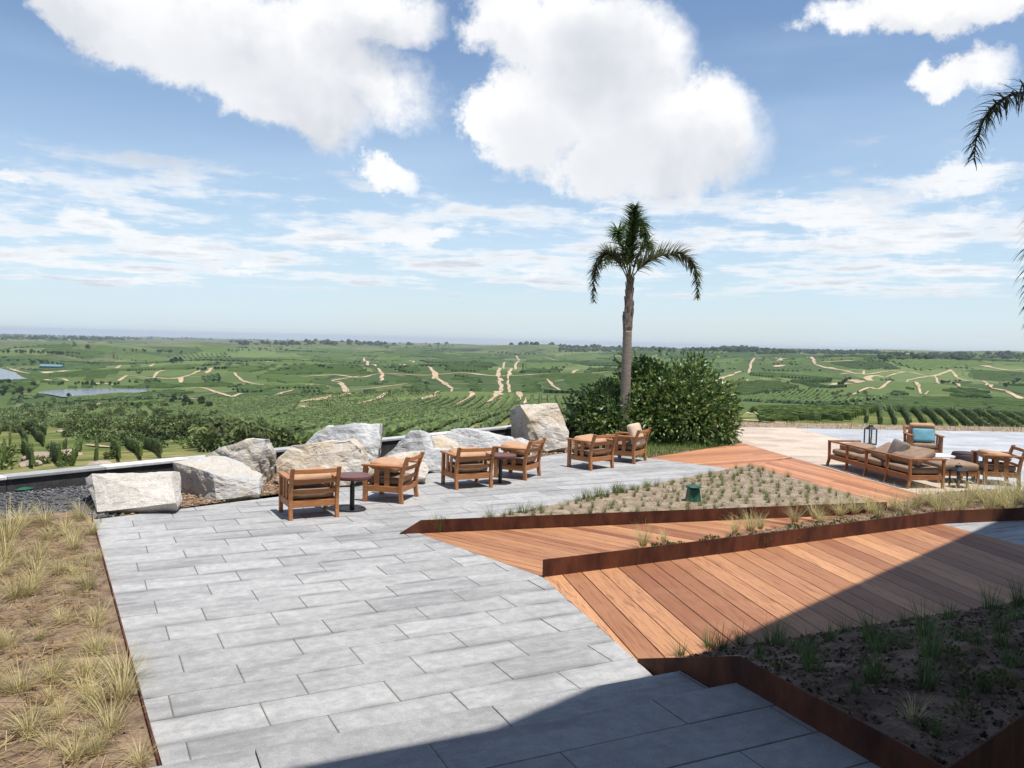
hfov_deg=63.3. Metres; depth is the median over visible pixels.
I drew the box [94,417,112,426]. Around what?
shrub
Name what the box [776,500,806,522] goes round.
feather tuft
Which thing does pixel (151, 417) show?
shrub
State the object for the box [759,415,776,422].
vine row
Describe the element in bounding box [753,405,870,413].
vine row
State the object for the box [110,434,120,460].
vine row
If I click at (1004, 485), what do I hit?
feather tuft
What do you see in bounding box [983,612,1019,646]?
sedge tuft
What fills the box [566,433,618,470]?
lounge chair
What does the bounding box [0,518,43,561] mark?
feather tuft
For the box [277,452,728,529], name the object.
stone terrace
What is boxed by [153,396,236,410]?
vine row
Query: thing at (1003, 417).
vine row
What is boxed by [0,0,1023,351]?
sky
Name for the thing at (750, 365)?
dirt track
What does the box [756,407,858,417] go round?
vine row
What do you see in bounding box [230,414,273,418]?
vine row
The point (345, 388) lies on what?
dirt track
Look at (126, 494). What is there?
boulder
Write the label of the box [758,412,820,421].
vine row
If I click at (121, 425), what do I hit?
shrub
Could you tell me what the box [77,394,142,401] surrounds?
vine row
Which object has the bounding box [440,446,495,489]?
lounge chair
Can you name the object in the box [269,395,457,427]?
vine row
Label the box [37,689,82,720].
feather tuft
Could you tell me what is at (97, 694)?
feather tuft
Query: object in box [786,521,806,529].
shrub
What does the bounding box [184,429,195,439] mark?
shrub
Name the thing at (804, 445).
cream paving
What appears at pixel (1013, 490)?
feather tuft
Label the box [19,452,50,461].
rock
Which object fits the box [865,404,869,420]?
vine row
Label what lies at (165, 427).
hillside palm
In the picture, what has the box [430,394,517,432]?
vine row
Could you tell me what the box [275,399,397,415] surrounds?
vine row
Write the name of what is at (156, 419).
shrub
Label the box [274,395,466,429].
vine row
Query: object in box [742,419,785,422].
dirt track
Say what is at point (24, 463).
rock
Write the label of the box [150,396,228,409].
vine row
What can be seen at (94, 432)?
shrub
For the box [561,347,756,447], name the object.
leafy bush
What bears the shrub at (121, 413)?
on the terrain at (931, 386)
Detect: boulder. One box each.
[85,471,182,515]
[172,455,262,505]
[205,438,275,482]
[275,439,369,487]
[306,423,382,460]
[361,451,428,483]
[384,430,434,456]
[420,448,454,473]
[432,434,459,447]
[444,428,515,463]
[510,403,568,452]
[514,437,531,454]
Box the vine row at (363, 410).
[263,396,439,422]
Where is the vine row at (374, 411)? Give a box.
[262,396,449,425]
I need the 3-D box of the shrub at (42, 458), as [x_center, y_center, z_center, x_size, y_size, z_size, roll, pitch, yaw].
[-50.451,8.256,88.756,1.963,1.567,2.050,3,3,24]
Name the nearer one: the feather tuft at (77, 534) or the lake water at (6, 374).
the feather tuft at (77, 534)
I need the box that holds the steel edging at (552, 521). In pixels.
[400,502,885,533]
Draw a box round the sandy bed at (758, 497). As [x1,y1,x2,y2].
[495,465,867,516]
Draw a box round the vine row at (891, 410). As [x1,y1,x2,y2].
[886,404,896,424]
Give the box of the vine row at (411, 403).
[259,397,430,421]
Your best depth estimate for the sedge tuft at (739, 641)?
7.55 m
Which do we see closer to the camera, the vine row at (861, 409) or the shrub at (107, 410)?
the vine row at (861, 409)
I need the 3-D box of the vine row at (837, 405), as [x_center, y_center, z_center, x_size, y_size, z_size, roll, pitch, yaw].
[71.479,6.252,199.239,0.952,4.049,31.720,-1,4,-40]
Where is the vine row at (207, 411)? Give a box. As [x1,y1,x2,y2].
[174,396,286,415]
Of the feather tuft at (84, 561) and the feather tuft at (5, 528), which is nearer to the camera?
the feather tuft at (84, 561)
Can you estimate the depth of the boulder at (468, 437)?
18.92 m
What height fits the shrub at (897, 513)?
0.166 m
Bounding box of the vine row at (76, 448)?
[70,436,82,460]
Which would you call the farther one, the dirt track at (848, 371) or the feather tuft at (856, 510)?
the dirt track at (848, 371)
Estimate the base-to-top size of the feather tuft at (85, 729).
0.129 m
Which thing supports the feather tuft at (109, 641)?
on the planting bed at (136, 725)
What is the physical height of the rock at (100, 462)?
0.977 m
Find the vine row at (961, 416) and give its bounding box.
[945,407,973,425]
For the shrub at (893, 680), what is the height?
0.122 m
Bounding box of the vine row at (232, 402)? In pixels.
[173,395,267,412]
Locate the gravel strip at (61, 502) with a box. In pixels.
[0,486,119,517]
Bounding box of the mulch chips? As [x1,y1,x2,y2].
[112,437,601,516]
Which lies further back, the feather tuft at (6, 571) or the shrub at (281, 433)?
the shrub at (281, 433)
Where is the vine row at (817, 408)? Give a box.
[755,406,860,414]
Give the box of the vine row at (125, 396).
[112,395,141,398]
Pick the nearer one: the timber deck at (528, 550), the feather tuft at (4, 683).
the feather tuft at (4, 683)
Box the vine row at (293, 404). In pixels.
[201,403,297,417]
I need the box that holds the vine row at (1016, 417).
[991,409,1023,424]
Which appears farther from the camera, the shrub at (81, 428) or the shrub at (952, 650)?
the shrub at (81, 428)
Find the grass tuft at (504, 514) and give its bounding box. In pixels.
[499,508,508,516]
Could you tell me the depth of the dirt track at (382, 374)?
1228.47 m
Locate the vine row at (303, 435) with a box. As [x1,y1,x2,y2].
[283,395,483,444]
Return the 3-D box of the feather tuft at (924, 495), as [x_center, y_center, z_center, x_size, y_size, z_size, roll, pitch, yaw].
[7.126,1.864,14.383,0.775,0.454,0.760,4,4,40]
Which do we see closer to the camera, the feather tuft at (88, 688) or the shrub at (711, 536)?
the feather tuft at (88, 688)
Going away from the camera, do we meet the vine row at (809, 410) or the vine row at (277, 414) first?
the vine row at (809, 410)
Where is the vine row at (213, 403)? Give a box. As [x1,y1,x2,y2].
[158,395,257,413]
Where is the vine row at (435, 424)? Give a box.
[393,394,509,435]
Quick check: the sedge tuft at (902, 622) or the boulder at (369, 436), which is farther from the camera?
the boulder at (369, 436)
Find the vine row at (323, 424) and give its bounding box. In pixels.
[286,395,475,431]
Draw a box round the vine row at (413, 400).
[261,397,421,419]
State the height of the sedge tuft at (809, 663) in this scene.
0.346 m
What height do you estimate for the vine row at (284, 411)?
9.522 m
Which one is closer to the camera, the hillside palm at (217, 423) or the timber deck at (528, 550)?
the timber deck at (528, 550)
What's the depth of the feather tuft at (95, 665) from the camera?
6.37 m
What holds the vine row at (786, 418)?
on the terrain at (931, 386)
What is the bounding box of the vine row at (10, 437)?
[8,425,11,444]
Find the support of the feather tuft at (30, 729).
on the planting bed at (136, 725)
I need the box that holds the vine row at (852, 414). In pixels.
[757,409,854,417]
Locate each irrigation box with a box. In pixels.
[14,487,34,490]
[685,484,701,501]
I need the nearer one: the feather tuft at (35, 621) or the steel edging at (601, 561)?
the feather tuft at (35, 621)
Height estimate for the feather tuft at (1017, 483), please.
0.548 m
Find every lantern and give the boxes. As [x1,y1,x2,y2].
[863,423,877,444]
[948,463,968,487]
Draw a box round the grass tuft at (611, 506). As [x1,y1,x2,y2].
[604,500,614,508]
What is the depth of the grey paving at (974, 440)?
25.51 m
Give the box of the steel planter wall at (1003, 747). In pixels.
[947,713,1023,767]
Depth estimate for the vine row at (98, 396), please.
822.82 m
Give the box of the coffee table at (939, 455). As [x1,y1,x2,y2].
[934,453,954,458]
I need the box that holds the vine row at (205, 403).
[160,395,253,410]
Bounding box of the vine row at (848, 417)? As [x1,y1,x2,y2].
[757,411,852,421]
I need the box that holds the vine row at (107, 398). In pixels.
[95,395,142,399]
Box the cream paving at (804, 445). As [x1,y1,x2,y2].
[736,427,985,493]
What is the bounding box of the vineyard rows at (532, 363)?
[0,344,1023,411]
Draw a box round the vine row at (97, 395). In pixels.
[67,392,139,398]
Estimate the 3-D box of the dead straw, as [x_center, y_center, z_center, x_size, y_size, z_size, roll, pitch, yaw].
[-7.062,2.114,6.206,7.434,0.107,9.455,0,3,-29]
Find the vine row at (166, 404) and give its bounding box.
[149,399,196,408]
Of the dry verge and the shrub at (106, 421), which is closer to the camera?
the dry verge
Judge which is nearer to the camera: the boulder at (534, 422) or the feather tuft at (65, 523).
the feather tuft at (65, 523)
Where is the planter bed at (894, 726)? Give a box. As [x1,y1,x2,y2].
[686,604,1023,766]
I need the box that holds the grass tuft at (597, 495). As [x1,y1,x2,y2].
[592,481,603,496]
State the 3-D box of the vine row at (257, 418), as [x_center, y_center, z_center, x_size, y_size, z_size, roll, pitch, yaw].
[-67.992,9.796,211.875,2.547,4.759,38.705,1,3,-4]
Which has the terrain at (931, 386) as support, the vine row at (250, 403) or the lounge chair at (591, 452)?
the vine row at (250, 403)
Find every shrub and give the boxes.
[2,424,8,431]
[11,425,18,432]
[18,421,40,434]
[28,419,37,423]
[34,455,51,463]
[36,413,46,418]
[44,442,61,451]
[54,421,65,427]
[55,461,67,466]
[60,427,73,436]
[61,449,70,460]
[63,458,75,465]
[68,421,81,430]
[73,422,95,434]
[75,407,86,412]
[78,419,99,426]
[79,425,109,439]
[82,429,103,439]
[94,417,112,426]
[96,413,108,418]
[97,422,111,431]
[102,408,112,414]
[102,449,117,458]
[104,435,117,441]
[115,418,128,429]
[116,411,125,415]
[119,430,139,440]
[122,419,132,428]
[123,432,144,443]
[130,417,146,427]
[133,424,150,432]
[137,426,163,440]
[147,414,158,420]
[150,416,165,427]
[156,420,173,426]
[158,438,168,447]
[160,414,177,422]
[166,431,177,439]
[169,420,192,438]
[177,413,196,421]
[178,409,187,413]
[179,434,195,448]
[182,415,205,426]
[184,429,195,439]
[194,429,226,451]
[197,435,229,452]
[208,409,219,414]
[218,417,242,428]
[223,426,237,435]
[224,436,234,443]
[231,427,256,443]
[247,424,264,435]
[264,435,281,446]
[265,426,295,447]
[650,536,675,545]
[702,534,719,539]
[724,532,740,537]
[748,531,771,541]
[768,658,790,670]
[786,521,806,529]
[828,517,848,523]
[854,661,899,682]
[889,511,903,516]
[914,716,940,728]
[938,644,972,661]
[944,699,985,721]
[948,661,995,688]
[970,647,985,655]
[980,666,1023,691]
[990,666,1010,675]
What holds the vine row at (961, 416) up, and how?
on the terrain at (931, 386)
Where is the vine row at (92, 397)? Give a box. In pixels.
[65,394,136,401]
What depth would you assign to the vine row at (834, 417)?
163.73 m
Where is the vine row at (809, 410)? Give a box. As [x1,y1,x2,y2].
[756,408,856,417]
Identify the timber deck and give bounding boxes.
[420,515,846,576]
[544,524,1023,660]
[651,443,789,468]
[753,458,919,508]
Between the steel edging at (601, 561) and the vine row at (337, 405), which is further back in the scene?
the vine row at (337, 405)
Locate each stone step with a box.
[150,671,707,767]
[307,683,880,767]
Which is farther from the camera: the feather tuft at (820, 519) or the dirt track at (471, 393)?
the dirt track at (471, 393)
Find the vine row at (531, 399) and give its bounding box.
[507,394,533,425]
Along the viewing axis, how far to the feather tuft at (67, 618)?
7.54 m
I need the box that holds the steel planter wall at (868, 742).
[638,656,946,767]
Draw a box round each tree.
[205,401,213,406]
[586,200,704,434]
[961,79,1023,328]
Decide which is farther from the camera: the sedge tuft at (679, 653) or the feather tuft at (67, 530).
the feather tuft at (67, 530)
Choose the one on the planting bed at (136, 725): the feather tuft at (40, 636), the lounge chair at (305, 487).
the feather tuft at (40, 636)
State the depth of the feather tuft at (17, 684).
6.06 m
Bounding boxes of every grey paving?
[798,428,1023,489]
[944,520,1023,545]
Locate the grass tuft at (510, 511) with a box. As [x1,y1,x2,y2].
[507,503,515,514]
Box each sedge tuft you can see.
[668,638,689,656]
[699,620,726,649]
[704,622,740,649]
[732,619,754,646]
[750,610,789,643]
[750,633,771,653]
[754,644,770,661]
[767,618,796,646]
[774,624,840,672]
[777,627,810,653]
[788,625,832,660]
[819,620,846,641]
[833,614,854,633]
[844,667,869,694]
[848,647,897,684]
[849,608,886,640]
[852,612,896,652]
[876,622,900,643]
[894,605,917,625]
[895,638,959,691]
[896,624,918,647]
[898,608,956,662]
[906,595,958,636]
[918,710,953,737]
[938,598,968,619]
[943,615,977,640]
[953,678,978,699]
[956,622,999,646]
[965,663,1003,692]
[977,577,1019,610]
[978,600,1018,631]
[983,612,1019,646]
[991,631,1023,667]
[997,572,1023,606]
[997,596,1023,620]
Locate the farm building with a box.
[39,364,64,367]
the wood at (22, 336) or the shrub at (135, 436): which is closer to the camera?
the shrub at (135, 436)
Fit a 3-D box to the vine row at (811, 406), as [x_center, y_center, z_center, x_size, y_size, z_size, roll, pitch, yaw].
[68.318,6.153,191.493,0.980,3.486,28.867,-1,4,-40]
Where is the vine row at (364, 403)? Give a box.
[284,402,371,413]
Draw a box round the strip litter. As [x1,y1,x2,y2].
[722,489,1023,537]
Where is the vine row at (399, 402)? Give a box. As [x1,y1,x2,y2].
[270,398,410,417]
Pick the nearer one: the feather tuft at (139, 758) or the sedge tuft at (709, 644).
the feather tuft at (139, 758)
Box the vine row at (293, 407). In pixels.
[206,405,295,417]
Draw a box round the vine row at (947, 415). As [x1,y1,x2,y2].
[887,405,958,425]
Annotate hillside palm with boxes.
[111,421,124,430]
[155,424,174,439]
[186,423,211,448]
[195,419,230,436]
[213,417,235,438]
[229,418,260,437]
[247,425,275,438]
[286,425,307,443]
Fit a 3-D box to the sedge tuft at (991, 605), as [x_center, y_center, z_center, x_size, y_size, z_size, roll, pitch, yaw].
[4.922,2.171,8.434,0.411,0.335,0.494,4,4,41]
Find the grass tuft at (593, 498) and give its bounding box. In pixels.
[582,487,599,500]
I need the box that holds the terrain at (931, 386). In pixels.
[0,334,1023,518]
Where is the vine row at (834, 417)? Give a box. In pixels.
[757,412,843,421]
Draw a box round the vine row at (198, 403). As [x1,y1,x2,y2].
[154,395,248,410]
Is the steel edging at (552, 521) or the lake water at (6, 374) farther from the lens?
the lake water at (6, 374)
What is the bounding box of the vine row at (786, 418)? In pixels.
[758,414,798,422]
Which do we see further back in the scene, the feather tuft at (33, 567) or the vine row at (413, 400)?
the vine row at (413, 400)
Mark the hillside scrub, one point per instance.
(10, 452)
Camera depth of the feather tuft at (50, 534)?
10.52 m
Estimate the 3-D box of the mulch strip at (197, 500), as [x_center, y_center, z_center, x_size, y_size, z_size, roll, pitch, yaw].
[-1.089,1.763,17.881,3.089,0.045,14.823,4,4,40]
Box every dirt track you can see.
[42,370,67,372]
[86,444,111,446]
[131,369,201,378]
[187,387,230,395]
[300,383,350,401]
[303,378,344,400]
[315,373,548,376]
[377,368,383,379]
[428,366,435,378]
[435,371,447,383]
[454,391,474,404]
[487,381,503,401]
[496,362,505,376]
[507,360,519,378]
[507,380,526,402]
[734,358,754,373]
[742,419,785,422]
[815,364,886,373]
[848,375,882,382]
[850,381,890,395]
[906,380,927,394]
[931,370,949,375]
[950,370,968,380]
[1005,391,1022,398]
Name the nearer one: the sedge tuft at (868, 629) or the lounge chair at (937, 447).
the sedge tuft at (868, 629)
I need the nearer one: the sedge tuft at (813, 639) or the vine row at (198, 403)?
the sedge tuft at (813, 639)
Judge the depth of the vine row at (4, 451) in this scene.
83.00 m
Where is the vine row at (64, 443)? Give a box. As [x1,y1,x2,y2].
[61,437,67,449]
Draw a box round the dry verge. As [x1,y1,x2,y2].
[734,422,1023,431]
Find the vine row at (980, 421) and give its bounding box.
[893,406,989,426]
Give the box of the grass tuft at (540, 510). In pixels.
[536,502,547,513]
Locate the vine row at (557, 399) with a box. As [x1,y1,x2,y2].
[555,394,583,416]
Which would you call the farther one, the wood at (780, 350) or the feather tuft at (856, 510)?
the wood at (780, 350)
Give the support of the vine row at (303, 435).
on the terrain at (931, 386)
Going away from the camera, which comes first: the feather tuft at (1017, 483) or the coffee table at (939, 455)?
the feather tuft at (1017, 483)
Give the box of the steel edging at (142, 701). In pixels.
[91,514,160,765]
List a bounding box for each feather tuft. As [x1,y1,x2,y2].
[0,496,52,540]
[0,498,40,524]
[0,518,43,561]
[0,549,21,575]
[0,550,28,574]
[0,562,46,599]
[0,621,32,647]
[0,628,21,645]
[0,646,60,695]
[0,670,19,696]
[0,686,63,745]
[4,567,49,595]
[5,580,39,598]
[5,704,36,723]
[8,544,48,563]
[8,555,58,582]
[11,510,39,527]
[13,571,51,589]
[14,720,73,755]
[20,529,62,559]
[20,618,52,640]
[21,547,57,570]
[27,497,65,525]
[27,517,67,539]
[27,617,41,626]
[29,643,75,679]
[32,681,64,704]
[35,656,78,684]
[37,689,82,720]
[39,554,78,575]
[41,602,69,620]
[41,719,107,765]
[44,651,77,668]
[47,556,77,572]
[51,604,81,624]
[51,681,154,736]
[52,515,81,531]
[54,652,110,681]
[54,660,109,696]
[55,528,85,549]
[57,529,83,543]
[57,561,110,590]
[58,523,74,534]
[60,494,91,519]
[60,641,120,679]
[61,561,85,575]
[61,640,169,703]
[62,521,86,537]
[62,570,87,583]
[63,668,120,707]
[65,723,122,758]
[66,712,97,738]
[68,544,108,559]
[69,621,123,655]
[71,623,117,655]
[71,674,104,701]
[71,694,96,715]
[71,733,107,752]
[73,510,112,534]
[75,552,101,565]
[75,606,119,627]
[81,594,118,620]
[82,724,111,743]
[86,635,162,682]
[98,632,119,644]
[106,726,165,767]
[625,520,660,546]
[658,528,674,541]
[719,515,748,532]
[734,506,769,531]
[746,511,769,528]
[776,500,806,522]
[794,495,833,519]
[806,504,831,522]
[823,492,860,516]
[845,495,866,513]
[856,485,885,512]
[859,495,896,517]
[874,482,912,510]
[883,690,963,729]
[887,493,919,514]
[890,479,935,509]
[914,480,940,504]
[920,481,957,505]
[925,489,960,511]
[927,476,961,501]
[938,486,973,509]
[943,473,986,506]
[957,472,1015,502]
[958,474,986,498]
[968,475,1022,506]
[973,483,1017,508]
[987,470,1023,504]
[988,471,1023,497]
[998,471,1023,495]
[998,482,1023,507]
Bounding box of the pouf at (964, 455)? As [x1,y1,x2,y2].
[951,451,978,462]
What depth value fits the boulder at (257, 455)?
15.04 m
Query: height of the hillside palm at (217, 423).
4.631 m
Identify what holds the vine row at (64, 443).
on the terrain at (931, 386)
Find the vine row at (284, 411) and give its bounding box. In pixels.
[206,410,289,418]
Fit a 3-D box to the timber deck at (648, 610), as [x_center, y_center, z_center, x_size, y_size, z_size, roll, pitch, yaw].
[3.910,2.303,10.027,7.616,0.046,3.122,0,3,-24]
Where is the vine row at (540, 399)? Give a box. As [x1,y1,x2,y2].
[538,394,541,403]
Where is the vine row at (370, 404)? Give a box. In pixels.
[284,400,385,414]
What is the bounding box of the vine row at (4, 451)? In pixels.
[2,439,6,467]
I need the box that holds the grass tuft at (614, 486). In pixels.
[611,480,618,492]
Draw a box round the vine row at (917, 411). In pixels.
[907,405,926,422]
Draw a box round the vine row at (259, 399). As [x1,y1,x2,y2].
[167,395,276,415]
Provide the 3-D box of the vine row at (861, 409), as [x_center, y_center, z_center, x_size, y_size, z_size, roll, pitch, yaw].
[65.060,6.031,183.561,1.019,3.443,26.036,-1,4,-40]
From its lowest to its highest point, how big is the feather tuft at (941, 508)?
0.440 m
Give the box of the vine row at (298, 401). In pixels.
[199,400,299,416]
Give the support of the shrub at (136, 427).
on the terrain at (931, 386)
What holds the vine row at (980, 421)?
on the terrain at (931, 386)
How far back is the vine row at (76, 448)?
96.14 m
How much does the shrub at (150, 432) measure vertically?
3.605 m
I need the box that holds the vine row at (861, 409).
[755,405,862,414]
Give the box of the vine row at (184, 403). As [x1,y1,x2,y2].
[151,396,233,410]
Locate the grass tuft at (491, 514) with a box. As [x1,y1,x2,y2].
[481,503,501,516]
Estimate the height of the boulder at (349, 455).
0.972 m
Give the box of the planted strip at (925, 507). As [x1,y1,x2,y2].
[731,489,1023,536]
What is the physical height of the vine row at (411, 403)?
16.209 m
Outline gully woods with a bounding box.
[0,337,1004,408]
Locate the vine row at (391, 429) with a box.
[382,394,500,437]
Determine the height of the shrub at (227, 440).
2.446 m
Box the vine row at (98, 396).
[67,394,133,399]
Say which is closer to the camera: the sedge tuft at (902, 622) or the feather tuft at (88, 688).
the feather tuft at (88, 688)
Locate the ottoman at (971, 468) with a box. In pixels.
[923,459,979,484]
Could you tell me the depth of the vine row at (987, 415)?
165.63 m
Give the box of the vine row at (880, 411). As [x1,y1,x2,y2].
[877,404,883,422]
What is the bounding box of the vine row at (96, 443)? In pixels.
[94,435,98,460]
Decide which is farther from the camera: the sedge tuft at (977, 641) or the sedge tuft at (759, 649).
the sedge tuft at (759, 649)
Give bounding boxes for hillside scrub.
[0,388,441,469]
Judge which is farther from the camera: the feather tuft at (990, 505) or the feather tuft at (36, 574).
the feather tuft at (990, 505)
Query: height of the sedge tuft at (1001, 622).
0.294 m
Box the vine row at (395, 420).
[306,395,492,442]
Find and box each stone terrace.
[94,497,652,764]
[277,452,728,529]
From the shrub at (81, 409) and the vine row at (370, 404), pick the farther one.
the shrub at (81, 409)
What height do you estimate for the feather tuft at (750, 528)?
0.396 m
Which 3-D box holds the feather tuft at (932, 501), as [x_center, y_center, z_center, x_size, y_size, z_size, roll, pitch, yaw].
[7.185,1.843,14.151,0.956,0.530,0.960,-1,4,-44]
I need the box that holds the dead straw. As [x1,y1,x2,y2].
[0,510,151,767]
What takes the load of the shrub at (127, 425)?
on the terrain at (931, 386)
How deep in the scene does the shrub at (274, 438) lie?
113.22 m
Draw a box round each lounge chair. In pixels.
[277,466,341,520]
[361,452,424,503]
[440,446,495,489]
[494,438,545,480]
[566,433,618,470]
[605,423,651,463]
[903,423,944,457]
[971,445,1023,486]
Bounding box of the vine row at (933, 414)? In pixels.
[884,406,942,425]
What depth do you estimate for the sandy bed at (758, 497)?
14.73 m
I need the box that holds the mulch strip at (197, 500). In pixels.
[116,447,624,516]
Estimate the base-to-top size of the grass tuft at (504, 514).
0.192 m
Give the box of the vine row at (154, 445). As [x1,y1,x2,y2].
[144,436,162,457]
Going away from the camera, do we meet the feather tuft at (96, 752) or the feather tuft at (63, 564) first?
the feather tuft at (96, 752)
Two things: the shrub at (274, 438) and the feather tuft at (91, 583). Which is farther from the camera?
the shrub at (274, 438)
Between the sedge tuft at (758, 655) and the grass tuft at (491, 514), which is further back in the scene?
the grass tuft at (491, 514)
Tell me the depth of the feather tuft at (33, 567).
9.17 m
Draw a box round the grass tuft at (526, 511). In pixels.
[519,500,532,513]
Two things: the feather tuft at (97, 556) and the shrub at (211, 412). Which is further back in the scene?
the shrub at (211, 412)
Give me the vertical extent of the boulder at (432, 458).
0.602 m
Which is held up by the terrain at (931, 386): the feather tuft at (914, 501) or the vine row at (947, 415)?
the vine row at (947, 415)
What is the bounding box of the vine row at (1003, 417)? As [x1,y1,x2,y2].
[985,409,1022,426]
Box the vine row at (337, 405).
[295,404,342,411]
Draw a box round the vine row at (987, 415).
[897,406,1009,426]
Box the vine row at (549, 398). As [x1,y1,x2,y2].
[547,394,567,419]
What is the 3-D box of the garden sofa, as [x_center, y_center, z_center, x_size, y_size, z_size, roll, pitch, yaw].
[7.892,1.594,17.734,0.835,0.767,3.046,1,3,-9]
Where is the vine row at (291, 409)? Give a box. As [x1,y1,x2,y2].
[210,407,293,417]
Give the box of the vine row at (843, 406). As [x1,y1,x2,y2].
[758,405,872,412]
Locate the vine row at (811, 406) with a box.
[753,404,869,410]
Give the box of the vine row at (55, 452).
[50,441,61,464]
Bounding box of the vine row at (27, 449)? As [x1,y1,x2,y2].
[21,438,35,467]
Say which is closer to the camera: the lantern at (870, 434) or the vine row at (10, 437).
the lantern at (870, 434)
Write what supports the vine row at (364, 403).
on the terrain at (931, 386)
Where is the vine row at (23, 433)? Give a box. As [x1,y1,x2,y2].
[18,424,27,441]
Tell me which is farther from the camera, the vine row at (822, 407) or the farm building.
the farm building
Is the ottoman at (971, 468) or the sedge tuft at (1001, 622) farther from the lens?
the ottoman at (971, 468)
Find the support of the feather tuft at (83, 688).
on the planting bed at (136, 725)
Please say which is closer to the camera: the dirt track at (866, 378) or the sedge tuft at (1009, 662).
the sedge tuft at (1009, 662)
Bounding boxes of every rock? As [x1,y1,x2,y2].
[18,460,42,466]
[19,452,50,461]
[61,449,82,454]
[87,460,112,465]
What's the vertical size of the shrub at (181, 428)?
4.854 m
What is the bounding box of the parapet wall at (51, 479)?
[0,419,599,516]
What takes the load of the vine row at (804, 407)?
on the terrain at (931, 386)
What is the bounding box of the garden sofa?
[826,440,946,488]
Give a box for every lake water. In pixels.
[0,368,26,379]
[38,388,148,396]
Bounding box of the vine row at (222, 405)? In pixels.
[166,395,272,415]
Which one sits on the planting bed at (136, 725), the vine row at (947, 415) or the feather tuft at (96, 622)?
the feather tuft at (96, 622)
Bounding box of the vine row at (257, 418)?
[238,416,263,420]
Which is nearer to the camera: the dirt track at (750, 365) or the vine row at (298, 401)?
the vine row at (298, 401)
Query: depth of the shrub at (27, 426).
211.65 m
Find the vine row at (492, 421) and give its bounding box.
[474,394,525,428]
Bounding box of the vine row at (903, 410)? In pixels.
[896,405,912,423]
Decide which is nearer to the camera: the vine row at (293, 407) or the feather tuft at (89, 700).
the feather tuft at (89, 700)
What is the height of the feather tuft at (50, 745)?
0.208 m
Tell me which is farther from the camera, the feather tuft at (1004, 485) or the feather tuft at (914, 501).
the feather tuft at (1004, 485)
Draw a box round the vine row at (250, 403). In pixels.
[170,395,281,415]
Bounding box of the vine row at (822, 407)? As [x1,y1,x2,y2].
[754,405,865,412]
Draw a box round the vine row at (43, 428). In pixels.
[35,424,46,434]
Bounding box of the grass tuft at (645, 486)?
[641,476,651,487]
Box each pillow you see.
[887,439,910,453]
[912,428,934,442]
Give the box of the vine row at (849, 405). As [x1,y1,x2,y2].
[751,404,879,410]
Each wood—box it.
[0,333,228,339]
[229,338,554,344]
[558,344,689,351]
[689,345,758,351]
[756,348,881,353]
[877,350,1023,359]
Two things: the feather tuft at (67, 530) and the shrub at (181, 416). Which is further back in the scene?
the shrub at (181, 416)
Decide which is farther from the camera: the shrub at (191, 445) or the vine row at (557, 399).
the vine row at (557, 399)
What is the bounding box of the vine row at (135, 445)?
[125,434,142,459]
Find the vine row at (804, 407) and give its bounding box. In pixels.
[754,405,864,414]
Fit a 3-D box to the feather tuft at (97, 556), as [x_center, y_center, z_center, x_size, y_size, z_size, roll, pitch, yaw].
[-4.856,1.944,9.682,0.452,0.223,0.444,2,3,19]
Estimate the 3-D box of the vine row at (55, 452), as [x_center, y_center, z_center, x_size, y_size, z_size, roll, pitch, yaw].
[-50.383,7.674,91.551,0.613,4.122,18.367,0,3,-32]
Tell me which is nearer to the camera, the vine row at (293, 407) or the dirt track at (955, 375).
the vine row at (293, 407)
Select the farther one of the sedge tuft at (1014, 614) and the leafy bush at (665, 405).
the leafy bush at (665, 405)
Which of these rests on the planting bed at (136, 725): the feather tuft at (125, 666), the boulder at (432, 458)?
the feather tuft at (125, 666)
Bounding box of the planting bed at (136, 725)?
[0,511,156,767]
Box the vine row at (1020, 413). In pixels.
[1009,410,1023,417]
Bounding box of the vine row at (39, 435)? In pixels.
[31,426,44,446]
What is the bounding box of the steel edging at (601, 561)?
[542,508,1023,577]
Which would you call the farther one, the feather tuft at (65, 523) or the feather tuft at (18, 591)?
the feather tuft at (65, 523)
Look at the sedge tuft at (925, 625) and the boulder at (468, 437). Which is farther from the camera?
the boulder at (468, 437)
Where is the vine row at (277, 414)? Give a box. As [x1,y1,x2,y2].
[207,412,283,418]
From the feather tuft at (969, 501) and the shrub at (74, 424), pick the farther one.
the shrub at (74, 424)
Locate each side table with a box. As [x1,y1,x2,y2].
[339,472,371,511]
[487,452,516,484]
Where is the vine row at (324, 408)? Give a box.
[289,403,358,412]
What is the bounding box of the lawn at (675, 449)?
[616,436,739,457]
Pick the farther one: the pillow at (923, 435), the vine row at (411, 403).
the vine row at (411, 403)
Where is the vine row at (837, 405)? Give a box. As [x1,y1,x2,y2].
[752,404,874,412]
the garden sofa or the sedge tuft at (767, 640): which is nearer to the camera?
the sedge tuft at (767, 640)
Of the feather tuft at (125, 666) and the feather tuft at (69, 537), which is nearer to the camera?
the feather tuft at (125, 666)
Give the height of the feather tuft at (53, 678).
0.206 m

